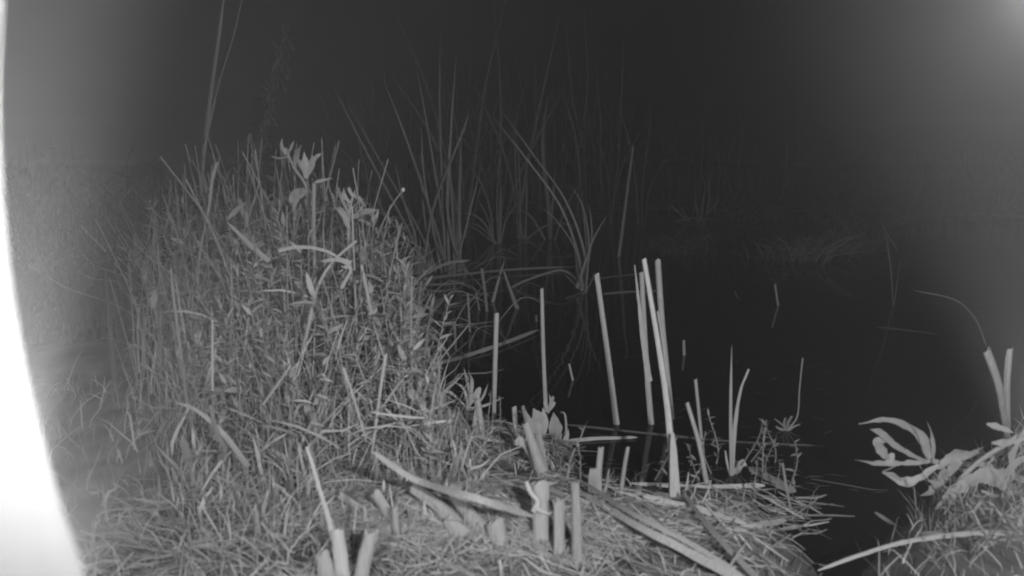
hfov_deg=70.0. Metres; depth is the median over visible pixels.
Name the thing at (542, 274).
fallen leaf
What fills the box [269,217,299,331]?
leafy weed
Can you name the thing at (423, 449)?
broad leaved weed
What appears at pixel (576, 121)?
reed
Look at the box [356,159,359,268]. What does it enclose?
dry stem
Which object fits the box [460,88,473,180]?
reed
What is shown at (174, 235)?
leafy weed
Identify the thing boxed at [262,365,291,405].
dry stem
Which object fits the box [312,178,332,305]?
dry stem
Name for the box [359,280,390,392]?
leafy weed
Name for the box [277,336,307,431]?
leafy weed
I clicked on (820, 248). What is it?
shore tuft
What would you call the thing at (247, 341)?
dry stem
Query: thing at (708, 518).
fallen leaf
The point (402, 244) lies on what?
leafy weed
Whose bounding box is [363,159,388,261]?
dry stem
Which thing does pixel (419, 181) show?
reed
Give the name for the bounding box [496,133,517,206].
reed
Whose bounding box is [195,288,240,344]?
leafy weed
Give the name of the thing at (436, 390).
leafy weed
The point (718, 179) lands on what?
reed
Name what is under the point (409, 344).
leafy weed
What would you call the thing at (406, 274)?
leafy weed
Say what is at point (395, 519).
reed stub
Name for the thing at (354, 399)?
dry stem
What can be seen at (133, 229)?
dry stem
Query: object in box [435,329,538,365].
fallen leaf
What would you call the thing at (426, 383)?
dry stem
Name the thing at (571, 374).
cut stalk
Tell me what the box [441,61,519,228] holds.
reed
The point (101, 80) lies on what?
sky
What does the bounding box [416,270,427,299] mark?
leafy weed
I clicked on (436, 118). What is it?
reed
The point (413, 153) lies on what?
reed
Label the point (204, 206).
dry stem
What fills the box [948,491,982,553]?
shore weed
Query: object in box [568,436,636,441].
fallen leaf
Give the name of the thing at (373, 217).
leafy weed
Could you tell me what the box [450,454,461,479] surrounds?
reed stub
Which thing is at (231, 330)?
dry stem
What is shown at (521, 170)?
reed
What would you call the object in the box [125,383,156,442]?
broad leaved weed
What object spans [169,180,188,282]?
dry stem
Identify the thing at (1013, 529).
shore weed
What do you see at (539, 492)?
reed stub
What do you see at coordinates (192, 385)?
leafy weed
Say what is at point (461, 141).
reed
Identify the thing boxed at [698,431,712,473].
seedling
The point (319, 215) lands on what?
leafy weed
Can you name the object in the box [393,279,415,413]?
dry stem
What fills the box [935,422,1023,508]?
broad leaved weed
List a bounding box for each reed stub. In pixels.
[213,474,244,487]
[247,542,276,552]
[270,449,299,468]
[305,447,349,575]
[316,549,334,575]
[338,491,369,512]
[353,530,377,575]
[370,489,391,523]
[392,505,399,542]
[410,483,477,539]
[447,484,486,536]
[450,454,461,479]
[472,388,484,438]
[486,512,505,546]
[512,406,518,438]
[514,420,548,476]
[521,405,526,422]
[524,480,548,547]
[553,498,564,560]
[570,480,581,565]
[588,447,609,496]
[619,447,629,495]
[730,546,743,565]
[781,462,791,509]
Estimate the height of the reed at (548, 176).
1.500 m
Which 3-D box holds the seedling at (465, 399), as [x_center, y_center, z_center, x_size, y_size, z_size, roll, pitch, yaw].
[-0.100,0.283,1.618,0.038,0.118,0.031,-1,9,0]
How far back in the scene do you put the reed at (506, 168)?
6.70 m
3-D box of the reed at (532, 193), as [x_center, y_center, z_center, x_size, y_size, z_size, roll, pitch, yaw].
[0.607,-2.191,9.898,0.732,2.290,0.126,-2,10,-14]
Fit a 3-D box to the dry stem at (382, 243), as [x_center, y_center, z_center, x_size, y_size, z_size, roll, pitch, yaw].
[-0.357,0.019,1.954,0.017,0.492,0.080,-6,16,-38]
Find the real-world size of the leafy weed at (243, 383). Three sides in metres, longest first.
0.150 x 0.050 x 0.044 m
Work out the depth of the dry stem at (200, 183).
2.45 m
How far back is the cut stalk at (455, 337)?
2.51 m
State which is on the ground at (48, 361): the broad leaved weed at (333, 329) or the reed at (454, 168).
the broad leaved weed at (333, 329)
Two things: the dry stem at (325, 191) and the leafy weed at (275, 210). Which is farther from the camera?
the dry stem at (325, 191)
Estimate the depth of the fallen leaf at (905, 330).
2.81 m
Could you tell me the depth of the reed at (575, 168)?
6.08 m
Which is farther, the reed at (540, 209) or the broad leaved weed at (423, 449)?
the reed at (540, 209)
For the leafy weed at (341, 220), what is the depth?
2.48 m
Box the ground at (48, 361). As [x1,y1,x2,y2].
[0,161,1023,575]
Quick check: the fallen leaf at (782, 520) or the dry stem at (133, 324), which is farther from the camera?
the dry stem at (133, 324)
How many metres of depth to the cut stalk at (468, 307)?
2.78 m
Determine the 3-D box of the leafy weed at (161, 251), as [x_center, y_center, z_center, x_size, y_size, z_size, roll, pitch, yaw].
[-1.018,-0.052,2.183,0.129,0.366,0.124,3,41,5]
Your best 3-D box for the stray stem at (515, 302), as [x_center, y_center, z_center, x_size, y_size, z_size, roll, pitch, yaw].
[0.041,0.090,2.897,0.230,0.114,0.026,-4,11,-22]
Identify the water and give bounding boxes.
[369,208,1023,575]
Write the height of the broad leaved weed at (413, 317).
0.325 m
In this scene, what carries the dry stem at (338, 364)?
on the ground at (48, 361)
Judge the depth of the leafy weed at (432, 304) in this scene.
2.10 m
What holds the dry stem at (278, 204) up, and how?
on the ground at (48, 361)
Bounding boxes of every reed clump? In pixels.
[332,38,482,274]
[462,128,517,243]
[493,110,604,293]
[501,96,585,239]
[671,172,718,221]
[879,220,900,305]
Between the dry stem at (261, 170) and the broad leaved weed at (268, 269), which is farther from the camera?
the dry stem at (261, 170)
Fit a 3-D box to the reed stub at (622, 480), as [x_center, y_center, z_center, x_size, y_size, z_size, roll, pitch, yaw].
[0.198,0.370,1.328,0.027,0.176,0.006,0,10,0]
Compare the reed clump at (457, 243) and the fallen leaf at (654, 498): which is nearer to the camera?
the fallen leaf at (654, 498)
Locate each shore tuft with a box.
[357,219,399,235]
[368,229,429,251]
[375,221,446,242]
[383,249,421,268]
[503,208,545,218]
[578,209,606,218]
[618,209,639,215]
[666,214,692,221]
[684,209,743,224]
[722,233,864,264]
[742,232,860,262]
[768,234,818,250]
[771,229,872,262]
[806,237,887,256]
[829,233,900,251]
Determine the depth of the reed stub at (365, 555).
0.97 m
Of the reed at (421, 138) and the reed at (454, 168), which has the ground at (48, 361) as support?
the reed at (421, 138)
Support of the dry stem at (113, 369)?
on the ground at (48, 361)
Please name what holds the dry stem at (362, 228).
on the ground at (48, 361)
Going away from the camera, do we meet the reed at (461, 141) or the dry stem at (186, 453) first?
the dry stem at (186, 453)
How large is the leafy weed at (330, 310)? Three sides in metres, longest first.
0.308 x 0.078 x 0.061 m
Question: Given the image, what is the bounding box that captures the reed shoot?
[725,348,749,475]
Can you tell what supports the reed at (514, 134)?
on the ground at (48, 361)
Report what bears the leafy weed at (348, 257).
on the ground at (48, 361)
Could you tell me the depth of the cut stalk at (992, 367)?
1.50 m
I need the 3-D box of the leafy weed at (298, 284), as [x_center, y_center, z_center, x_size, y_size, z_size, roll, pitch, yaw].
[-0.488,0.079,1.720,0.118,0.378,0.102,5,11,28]
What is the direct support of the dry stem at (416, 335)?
on the ground at (48, 361)
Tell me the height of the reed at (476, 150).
2.068 m
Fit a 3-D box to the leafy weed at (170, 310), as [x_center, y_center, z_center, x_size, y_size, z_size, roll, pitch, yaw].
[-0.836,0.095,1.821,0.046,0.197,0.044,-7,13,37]
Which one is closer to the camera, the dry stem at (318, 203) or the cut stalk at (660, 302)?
the cut stalk at (660, 302)
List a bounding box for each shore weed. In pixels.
[915,535,942,561]
[932,512,958,532]
[934,524,958,566]
[939,475,963,530]
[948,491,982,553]
[948,497,977,551]
[965,493,995,525]
[965,510,1003,549]
[970,513,1007,560]
[983,493,996,536]
[990,483,1017,529]
[993,510,1019,538]
[995,520,1014,549]
[1000,517,1023,553]
[1002,504,1023,552]
[1008,483,1023,544]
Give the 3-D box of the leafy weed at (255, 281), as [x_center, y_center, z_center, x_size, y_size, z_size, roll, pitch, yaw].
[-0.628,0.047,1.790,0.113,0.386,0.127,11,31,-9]
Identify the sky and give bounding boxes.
[0,0,1023,160]
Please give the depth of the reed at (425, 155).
9.86 m
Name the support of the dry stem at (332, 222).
on the ground at (48, 361)
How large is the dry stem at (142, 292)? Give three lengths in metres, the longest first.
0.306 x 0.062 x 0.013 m
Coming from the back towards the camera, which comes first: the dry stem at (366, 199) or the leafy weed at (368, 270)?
the dry stem at (366, 199)
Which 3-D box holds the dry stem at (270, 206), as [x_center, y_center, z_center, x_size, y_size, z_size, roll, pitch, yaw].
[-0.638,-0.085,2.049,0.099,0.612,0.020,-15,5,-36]
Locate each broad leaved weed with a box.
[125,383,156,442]
[128,271,176,373]
[141,209,178,288]
[155,225,202,354]
[158,212,196,289]
[187,305,224,399]
[200,282,228,347]
[203,345,245,419]
[205,385,230,449]
[211,210,229,248]
[214,244,248,333]
[226,386,244,442]
[254,228,315,370]
[261,175,282,236]
[268,179,288,245]
[278,191,305,253]
[293,355,333,444]
[299,170,339,252]
[300,203,332,297]
[308,325,354,414]
[320,249,367,348]
[325,330,372,435]
[330,334,362,421]
[342,247,393,376]
[342,292,392,386]
[352,260,399,353]
[363,262,413,344]
[366,237,416,394]
[367,283,431,394]
[370,275,418,380]
[373,330,424,429]
[377,308,434,435]
[397,373,438,456]
[413,424,443,477]
[419,431,438,473]
[422,408,454,476]
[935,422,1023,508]
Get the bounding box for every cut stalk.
[453,320,456,350]
[467,294,470,331]
[480,268,487,311]
[491,259,504,301]
[492,313,498,419]
[503,272,518,308]
[540,288,547,411]
[568,364,573,380]
[595,273,619,424]
[634,265,653,424]
[642,258,688,496]
[655,259,673,418]
[682,340,685,354]
[685,402,708,483]
[694,378,704,454]
[774,284,778,305]
[983,347,1012,456]
[1003,348,1012,457]
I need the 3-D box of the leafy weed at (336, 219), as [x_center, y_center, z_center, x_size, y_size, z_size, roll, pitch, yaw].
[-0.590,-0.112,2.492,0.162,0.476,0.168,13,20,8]
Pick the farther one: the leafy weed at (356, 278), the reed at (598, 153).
the reed at (598, 153)
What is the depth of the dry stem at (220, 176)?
2.38 m
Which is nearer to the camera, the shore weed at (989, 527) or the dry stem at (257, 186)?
the shore weed at (989, 527)
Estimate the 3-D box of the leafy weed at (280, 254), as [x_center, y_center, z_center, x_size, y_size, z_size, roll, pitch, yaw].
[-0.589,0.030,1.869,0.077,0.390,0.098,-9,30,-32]
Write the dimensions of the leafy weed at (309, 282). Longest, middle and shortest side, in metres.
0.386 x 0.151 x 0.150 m
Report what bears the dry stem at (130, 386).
on the ground at (48, 361)
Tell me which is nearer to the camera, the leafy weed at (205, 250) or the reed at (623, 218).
the leafy weed at (205, 250)
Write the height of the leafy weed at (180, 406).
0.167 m
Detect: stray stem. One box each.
[422,281,474,307]
[422,291,476,322]
[422,321,464,326]
[442,270,488,295]
[445,321,493,324]
[449,297,491,333]
[469,276,504,303]
[499,297,545,320]
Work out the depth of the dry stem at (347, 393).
1.44 m
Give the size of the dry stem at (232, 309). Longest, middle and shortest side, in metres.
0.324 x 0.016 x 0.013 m
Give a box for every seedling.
[447,404,465,444]
[452,372,470,414]
[459,391,472,430]
[469,397,483,448]
[480,423,501,452]
[484,388,491,431]
[495,396,505,435]
[518,410,530,448]
[558,421,587,481]
[573,439,586,486]
[654,438,677,479]
[686,444,700,480]
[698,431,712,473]
[705,409,725,463]
[735,420,769,472]
[745,456,763,500]
[750,418,772,461]
[758,425,771,480]
[760,436,776,471]
[762,418,778,462]
[772,460,781,494]
[785,439,803,487]
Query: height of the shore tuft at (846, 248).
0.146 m
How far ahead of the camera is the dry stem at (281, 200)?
2.15 m
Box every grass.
[40,173,550,538]
[298,146,1023,210]
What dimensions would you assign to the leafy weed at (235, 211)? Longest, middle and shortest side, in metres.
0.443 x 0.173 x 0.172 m
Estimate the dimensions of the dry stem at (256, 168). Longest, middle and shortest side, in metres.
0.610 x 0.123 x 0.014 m
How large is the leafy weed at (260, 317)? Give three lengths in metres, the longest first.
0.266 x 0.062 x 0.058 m
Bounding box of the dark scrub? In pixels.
[0,128,388,348]
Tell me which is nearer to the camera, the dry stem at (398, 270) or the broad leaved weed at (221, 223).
the dry stem at (398, 270)
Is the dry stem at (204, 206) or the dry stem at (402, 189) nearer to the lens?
the dry stem at (402, 189)
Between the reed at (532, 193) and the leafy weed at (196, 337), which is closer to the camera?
the leafy weed at (196, 337)
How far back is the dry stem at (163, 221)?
2.30 m
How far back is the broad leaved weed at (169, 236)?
2.42 m
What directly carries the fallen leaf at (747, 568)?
on the ground at (48, 361)
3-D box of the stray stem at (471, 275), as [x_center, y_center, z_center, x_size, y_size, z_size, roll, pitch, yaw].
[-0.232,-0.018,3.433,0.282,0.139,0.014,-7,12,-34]
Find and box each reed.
[198,0,241,202]
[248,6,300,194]
[314,71,384,216]
[317,129,329,187]
[319,92,341,199]
[341,88,389,213]
[357,51,384,194]
[361,108,375,213]
[383,140,396,205]
[391,4,510,226]
[395,2,505,236]
[395,102,415,196]
[404,82,442,221]
[404,149,424,207]
[405,124,423,217]
[406,101,415,209]
[410,47,437,203]
[419,102,436,196]
[420,104,435,194]
[435,90,496,212]
[436,30,485,216]
[436,75,463,233]
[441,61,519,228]
[443,59,449,194]
[449,63,530,230]
[452,74,462,217]
[455,54,503,208]
[460,57,472,220]
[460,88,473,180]
[462,126,470,193]
[470,92,509,221]
[470,93,475,196]
[472,15,559,238]
[474,80,498,228]
[479,84,515,223]
[482,123,493,192]
[483,58,514,187]
[485,102,513,220]
[487,53,541,211]
[493,4,564,237]
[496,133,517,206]
[502,139,525,201]
[505,130,531,213]
[512,42,547,186]
[527,131,545,222]
[530,58,582,203]
[531,111,559,211]
[546,104,597,217]
[550,41,601,233]
[551,73,590,227]
[554,24,586,224]
[554,99,567,238]
[555,49,587,216]
[560,79,572,226]
[561,15,588,234]
[563,68,579,233]
[572,21,624,217]
[573,69,636,205]
[577,102,612,215]
[579,66,590,224]
[588,26,612,232]
[588,68,632,197]
[592,89,606,197]
[593,60,648,224]
[613,94,651,223]
[615,106,650,195]
[617,146,633,256]
[625,105,654,209]
[627,109,651,193]
[668,127,701,211]
[688,128,704,215]
[695,128,718,215]
[698,110,736,211]
[708,107,743,187]
[709,124,745,199]
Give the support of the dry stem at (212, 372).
on the ground at (48, 361)
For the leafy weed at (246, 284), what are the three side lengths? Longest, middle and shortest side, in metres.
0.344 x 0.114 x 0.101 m
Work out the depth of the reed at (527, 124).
10.08 m
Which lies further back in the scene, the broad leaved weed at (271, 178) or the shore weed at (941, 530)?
the broad leaved weed at (271, 178)
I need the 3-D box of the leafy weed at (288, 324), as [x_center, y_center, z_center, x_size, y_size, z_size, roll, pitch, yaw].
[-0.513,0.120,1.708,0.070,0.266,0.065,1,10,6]
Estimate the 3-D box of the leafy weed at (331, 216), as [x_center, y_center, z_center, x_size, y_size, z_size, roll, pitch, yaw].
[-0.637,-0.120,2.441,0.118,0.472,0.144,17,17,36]
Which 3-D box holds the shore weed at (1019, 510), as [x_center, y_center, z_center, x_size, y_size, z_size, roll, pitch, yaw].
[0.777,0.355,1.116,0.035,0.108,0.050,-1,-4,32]
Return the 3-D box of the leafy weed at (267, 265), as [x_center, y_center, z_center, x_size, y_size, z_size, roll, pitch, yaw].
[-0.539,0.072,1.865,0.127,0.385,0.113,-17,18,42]
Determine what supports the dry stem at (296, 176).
on the ground at (48, 361)
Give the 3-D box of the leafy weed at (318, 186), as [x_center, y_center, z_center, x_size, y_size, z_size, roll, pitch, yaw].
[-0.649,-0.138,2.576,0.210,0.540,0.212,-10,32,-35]
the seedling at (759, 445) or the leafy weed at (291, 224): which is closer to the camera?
the seedling at (759, 445)
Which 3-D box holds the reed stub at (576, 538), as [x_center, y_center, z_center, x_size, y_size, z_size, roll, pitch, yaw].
[0.093,0.374,1.048,0.022,0.212,0.013,0,10,0]
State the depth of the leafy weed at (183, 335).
1.52 m
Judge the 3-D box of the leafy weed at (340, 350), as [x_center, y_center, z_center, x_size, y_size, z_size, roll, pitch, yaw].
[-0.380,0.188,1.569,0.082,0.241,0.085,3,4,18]
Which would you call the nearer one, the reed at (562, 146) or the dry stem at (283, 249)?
the dry stem at (283, 249)
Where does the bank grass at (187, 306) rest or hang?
on the ground at (48, 361)
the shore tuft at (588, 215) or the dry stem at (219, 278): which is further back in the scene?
the shore tuft at (588, 215)
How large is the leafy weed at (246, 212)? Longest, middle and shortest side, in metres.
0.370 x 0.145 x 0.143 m
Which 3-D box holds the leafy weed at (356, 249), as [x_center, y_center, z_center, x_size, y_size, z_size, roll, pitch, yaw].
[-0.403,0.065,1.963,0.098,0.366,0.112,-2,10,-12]
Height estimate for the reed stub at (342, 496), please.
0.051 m
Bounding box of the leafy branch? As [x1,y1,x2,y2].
[858,417,1023,495]
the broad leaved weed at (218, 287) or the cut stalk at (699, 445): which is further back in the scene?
the broad leaved weed at (218, 287)
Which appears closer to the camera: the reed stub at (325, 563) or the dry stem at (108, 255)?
the reed stub at (325, 563)
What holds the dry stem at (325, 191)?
on the ground at (48, 361)
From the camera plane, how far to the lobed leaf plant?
1.69 m
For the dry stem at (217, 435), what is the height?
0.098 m
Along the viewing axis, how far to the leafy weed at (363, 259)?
1.77 m
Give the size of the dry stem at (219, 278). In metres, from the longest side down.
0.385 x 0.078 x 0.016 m
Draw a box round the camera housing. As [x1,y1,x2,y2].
[0,0,85,575]
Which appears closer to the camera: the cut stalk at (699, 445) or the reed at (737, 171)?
the cut stalk at (699, 445)
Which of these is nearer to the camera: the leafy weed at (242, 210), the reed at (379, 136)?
the leafy weed at (242, 210)
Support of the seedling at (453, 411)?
on the ground at (48, 361)
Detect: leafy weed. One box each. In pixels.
[147,199,184,297]
[150,220,192,291]
[153,285,194,348]
[154,314,172,405]
[159,289,187,344]
[166,212,201,291]
[166,226,185,321]
[168,357,190,429]
[169,196,214,293]
[174,344,217,427]
[176,327,221,397]
[182,171,223,261]
[182,330,204,419]
[183,348,194,399]
[184,258,240,339]
[192,330,218,411]
[194,239,247,307]
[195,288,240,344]
[200,306,239,400]
[203,306,224,403]
[206,186,243,275]
[208,226,238,330]
[208,243,275,347]
[209,195,266,322]
[210,233,241,289]
[210,310,242,384]
[212,251,239,339]
[212,294,231,371]
[219,293,242,385]
[220,301,239,387]
[225,343,256,387]
[227,247,241,308]
[228,237,262,340]
[228,258,256,366]
[230,237,274,336]
[231,208,270,295]
[231,362,254,427]
[232,239,272,340]
[232,277,249,376]
[233,275,255,350]
[234,197,283,325]
[236,230,252,290]
[236,231,283,351]
[239,266,282,359]
[241,297,292,396]
[245,349,283,439]
[249,312,272,393]
[252,223,266,309]
[253,191,275,247]
[253,349,284,400]
[255,286,271,380]
[256,246,323,356]
[261,193,293,338]
[264,211,301,307]
[266,231,291,343]
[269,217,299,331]
[270,184,306,270]
[271,318,289,402]
[276,269,312,344]
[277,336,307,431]
[282,204,300,268]
[282,241,322,383]
[282,286,304,363]
[286,267,372,414]
[288,201,321,275]
[290,225,323,373]
[291,205,337,320]
[294,187,329,277]
[298,196,331,326]
[304,274,335,381]
[307,255,357,368]
[310,183,341,243]
[310,191,336,266]
[315,274,352,366]
[315,324,348,421]
[317,185,339,274]
[317,190,339,279]
[324,201,346,288]
[324,205,366,331]
[325,346,340,427]
[327,190,347,283]
[328,249,374,325]
[328,319,353,423]
[330,341,364,428]
[331,264,363,376]
[332,199,379,300]
[333,235,373,340]
[333,278,378,404]
[339,237,378,345]
[342,243,372,345]
[344,302,358,375]
[345,352,386,440]
[347,245,370,340]
[349,264,368,347]
[353,208,387,294]
[353,300,392,422]
[356,284,395,385]
[357,241,377,320]
[358,218,409,270]
[358,228,383,294]
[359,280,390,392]
[360,253,412,371]
[361,282,405,391]
[366,239,398,355]
[371,283,419,408]
[372,280,424,379]
[373,217,393,274]
[379,239,394,284]
[381,233,413,291]
[383,263,398,381]
[383,316,398,354]
[388,257,427,386]
[388,305,408,394]
[390,304,425,385]
[391,349,412,440]
[391,356,407,449]
[395,282,418,373]
[397,264,428,350]
[403,368,438,441]
[404,303,432,405]
[415,275,432,304]
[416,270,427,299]
[421,294,455,402]
[423,296,440,359]
[428,360,443,432]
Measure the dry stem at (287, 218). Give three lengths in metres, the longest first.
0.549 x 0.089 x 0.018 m
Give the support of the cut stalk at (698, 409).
on the ground at (48, 361)
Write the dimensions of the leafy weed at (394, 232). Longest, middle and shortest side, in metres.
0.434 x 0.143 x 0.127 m
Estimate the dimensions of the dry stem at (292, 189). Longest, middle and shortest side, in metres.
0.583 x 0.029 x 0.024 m
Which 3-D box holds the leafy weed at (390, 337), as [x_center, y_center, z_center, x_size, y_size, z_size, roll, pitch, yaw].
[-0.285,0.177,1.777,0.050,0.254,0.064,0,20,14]
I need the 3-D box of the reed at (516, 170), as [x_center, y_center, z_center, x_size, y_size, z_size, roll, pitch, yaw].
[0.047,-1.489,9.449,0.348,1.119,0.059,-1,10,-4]
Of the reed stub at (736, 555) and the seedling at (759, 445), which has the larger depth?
the seedling at (759, 445)
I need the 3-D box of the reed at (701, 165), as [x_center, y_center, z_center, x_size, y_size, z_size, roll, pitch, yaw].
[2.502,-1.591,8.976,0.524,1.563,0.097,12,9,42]
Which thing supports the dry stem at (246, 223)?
on the ground at (48, 361)
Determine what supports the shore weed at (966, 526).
on the ground at (48, 361)
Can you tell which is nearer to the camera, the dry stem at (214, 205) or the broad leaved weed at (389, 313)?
the broad leaved weed at (389, 313)
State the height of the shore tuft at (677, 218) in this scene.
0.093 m
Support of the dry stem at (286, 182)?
on the ground at (48, 361)
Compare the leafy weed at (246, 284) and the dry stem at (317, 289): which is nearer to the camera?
the dry stem at (317, 289)
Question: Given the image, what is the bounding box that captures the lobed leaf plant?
[525,395,568,442]
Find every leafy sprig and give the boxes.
[271,138,321,268]
[334,183,378,311]
[446,369,503,410]
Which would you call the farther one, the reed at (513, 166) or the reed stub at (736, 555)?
the reed at (513, 166)
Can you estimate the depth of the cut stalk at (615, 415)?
1.82 m
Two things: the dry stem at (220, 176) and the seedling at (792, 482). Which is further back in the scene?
the dry stem at (220, 176)
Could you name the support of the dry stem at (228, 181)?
on the ground at (48, 361)
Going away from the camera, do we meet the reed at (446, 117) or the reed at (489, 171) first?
the reed at (489, 171)
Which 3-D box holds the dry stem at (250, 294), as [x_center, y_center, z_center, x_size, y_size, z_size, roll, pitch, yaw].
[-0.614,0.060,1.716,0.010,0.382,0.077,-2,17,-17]
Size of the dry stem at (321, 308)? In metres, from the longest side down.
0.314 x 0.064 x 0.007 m
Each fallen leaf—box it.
[373,452,532,516]
[412,260,468,282]
[413,282,467,284]
[419,266,578,280]
[419,288,457,291]
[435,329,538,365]
[445,456,490,474]
[455,448,524,478]
[483,482,556,493]
[511,269,577,287]
[549,487,591,503]
[565,463,585,476]
[567,424,821,445]
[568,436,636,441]
[579,490,741,575]
[582,481,743,575]
[589,273,638,280]
[601,498,687,507]
[603,290,655,293]
[630,482,764,487]
[643,494,708,509]
[656,508,735,522]
[682,492,757,575]
[698,509,746,524]
[725,528,798,536]
[734,518,786,530]
[748,467,795,492]
[818,530,1023,570]
[874,512,942,534]
[879,327,933,333]
[917,291,986,346]
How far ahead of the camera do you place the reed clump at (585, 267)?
3.63 m
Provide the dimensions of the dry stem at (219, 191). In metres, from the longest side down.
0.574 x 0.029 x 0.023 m
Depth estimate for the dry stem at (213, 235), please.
1.80 m
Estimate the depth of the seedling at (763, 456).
1.50 m
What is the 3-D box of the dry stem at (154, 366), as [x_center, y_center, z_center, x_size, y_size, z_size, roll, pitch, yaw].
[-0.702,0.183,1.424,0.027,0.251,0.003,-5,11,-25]
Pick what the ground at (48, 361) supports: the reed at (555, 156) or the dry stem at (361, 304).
the dry stem at (361, 304)
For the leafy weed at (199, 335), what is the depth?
1.46 m
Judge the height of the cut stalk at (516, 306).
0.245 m
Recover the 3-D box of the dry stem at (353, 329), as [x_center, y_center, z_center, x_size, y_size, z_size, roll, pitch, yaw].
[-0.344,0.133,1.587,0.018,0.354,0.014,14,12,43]
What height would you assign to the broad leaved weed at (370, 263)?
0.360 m
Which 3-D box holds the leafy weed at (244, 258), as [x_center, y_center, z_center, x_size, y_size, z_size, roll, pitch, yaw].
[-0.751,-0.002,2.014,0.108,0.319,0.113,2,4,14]
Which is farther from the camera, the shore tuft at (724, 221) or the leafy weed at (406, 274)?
the shore tuft at (724, 221)
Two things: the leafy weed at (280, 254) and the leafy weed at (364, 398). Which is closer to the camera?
the leafy weed at (364, 398)
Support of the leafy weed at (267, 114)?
on the ground at (48, 361)
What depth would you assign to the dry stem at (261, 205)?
1.88 m
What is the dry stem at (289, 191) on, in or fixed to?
on the ground at (48, 361)
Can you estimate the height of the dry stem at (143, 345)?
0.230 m
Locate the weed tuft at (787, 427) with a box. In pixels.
[775,358,802,430]
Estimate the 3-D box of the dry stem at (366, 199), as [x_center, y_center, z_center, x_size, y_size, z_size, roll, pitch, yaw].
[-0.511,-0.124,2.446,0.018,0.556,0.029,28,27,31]
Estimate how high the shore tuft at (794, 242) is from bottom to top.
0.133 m
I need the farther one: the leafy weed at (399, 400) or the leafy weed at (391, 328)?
the leafy weed at (391, 328)
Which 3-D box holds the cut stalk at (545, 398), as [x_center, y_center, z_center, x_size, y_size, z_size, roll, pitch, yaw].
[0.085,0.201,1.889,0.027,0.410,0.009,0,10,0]
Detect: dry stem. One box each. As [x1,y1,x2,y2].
[81,225,141,307]
[95,219,141,346]
[104,271,118,401]
[106,217,148,294]
[109,278,139,395]
[115,226,163,330]
[115,344,136,432]
[119,205,142,273]
[120,201,148,270]
[128,263,138,386]
[134,234,150,357]
[134,298,144,393]
[138,319,161,433]
[138,358,147,439]
[139,234,156,345]
[141,247,149,377]
[144,196,155,308]
[145,213,155,336]
[150,301,165,415]
[152,194,171,271]
[153,229,156,311]
[157,296,169,406]
[160,156,262,324]
[162,195,195,320]
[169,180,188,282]
[169,268,190,419]
[174,401,249,467]
[177,195,182,309]
[180,435,197,480]
[182,175,186,259]
[184,165,197,309]
[184,361,194,427]
[185,144,211,266]
[185,149,234,258]
[186,179,237,302]
[190,186,193,244]
[190,296,208,383]
[190,330,216,430]
[192,162,218,290]
[192,233,251,361]
[194,145,215,279]
[204,185,205,243]
[206,133,234,238]
[207,172,225,251]
[209,405,226,460]
[211,320,213,390]
[212,156,244,227]
[212,214,226,326]
[213,185,218,286]
[215,144,242,233]
[217,159,243,228]
[218,156,220,225]
[224,177,243,256]
[227,222,270,262]
[230,258,236,378]
[230,272,232,407]
[233,167,260,213]
[233,175,235,246]
[233,237,263,383]
[235,297,262,402]
[236,177,238,244]
[236,331,272,432]
[237,141,239,258]
[237,184,259,285]
[241,198,256,267]
[242,151,307,298]
[244,242,255,365]
[246,137,250,253]
[246,341,287,434]
[247,166,291,290]
[248,134,267,235]
[248,139,261,257]
[250,133,268,219]
[251,154,258,218]
[252,173,263,272]
[254,149,273,324]
[254,242,263,391]
[262,177,303,316]
[262,333,283,443]
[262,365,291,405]
[273,150,275,247]
[274,160,293,287]
[277,171,281,307]
[278,245,340,257]
[280,147,291,267]
[283,153,296,244]
[286,206,292,358]
[287,149,304,269]
[288,143,314,268]
[288,259,300,392]
[291,166,295,282]
[296,143,296,212]
[297,241,356,374]
[299,182,306,268]
[306,141,339,344]
[306,179,307,267]
[308,181,319,276]
[309,184,323,250]
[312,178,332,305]
[316,138,324,282]
[316,265,323,361]
[318,146,335,256]
[320,257,351,265]
[320,300,360,438]
[321,149,323,252]
[322,169,339,325]
[322,280,353,392]
[327,181,356,356]
[327,297,363,411]
[328,255,348,351]
[333,218,333,283]
[334,348,355,444]
[340,266,351,288]
[340,283,350,392]
[343,368,366,438]
[346,270,363,416]
[349,240,364,360]
[351,206,358,370]
[352,168,367,356]
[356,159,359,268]
[357,171,371,252]
[358,286,368,429]
[359,226,370,388]
[359,237,361,386]
[360,264,372,313]
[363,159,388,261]
[366,253,386,389]
[369,242,372,355]
[370,354,386,457]
[371,205,390,314]
[373,188,404,251]
[378,226,399,377]
[383,252,392,376]
[387,239,408,336]
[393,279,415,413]
[394,237,406,384]
[402,335,448,439]
[405,270,435,378]
[408,281,421,425]
[410,276,413,428]
[412,325,449,356]
[413,347,443,436]
[421,307,432,363]
[427,346,446,444]
[438,358,446,452]
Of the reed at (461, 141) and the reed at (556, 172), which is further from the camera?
the reed at (461, 141)

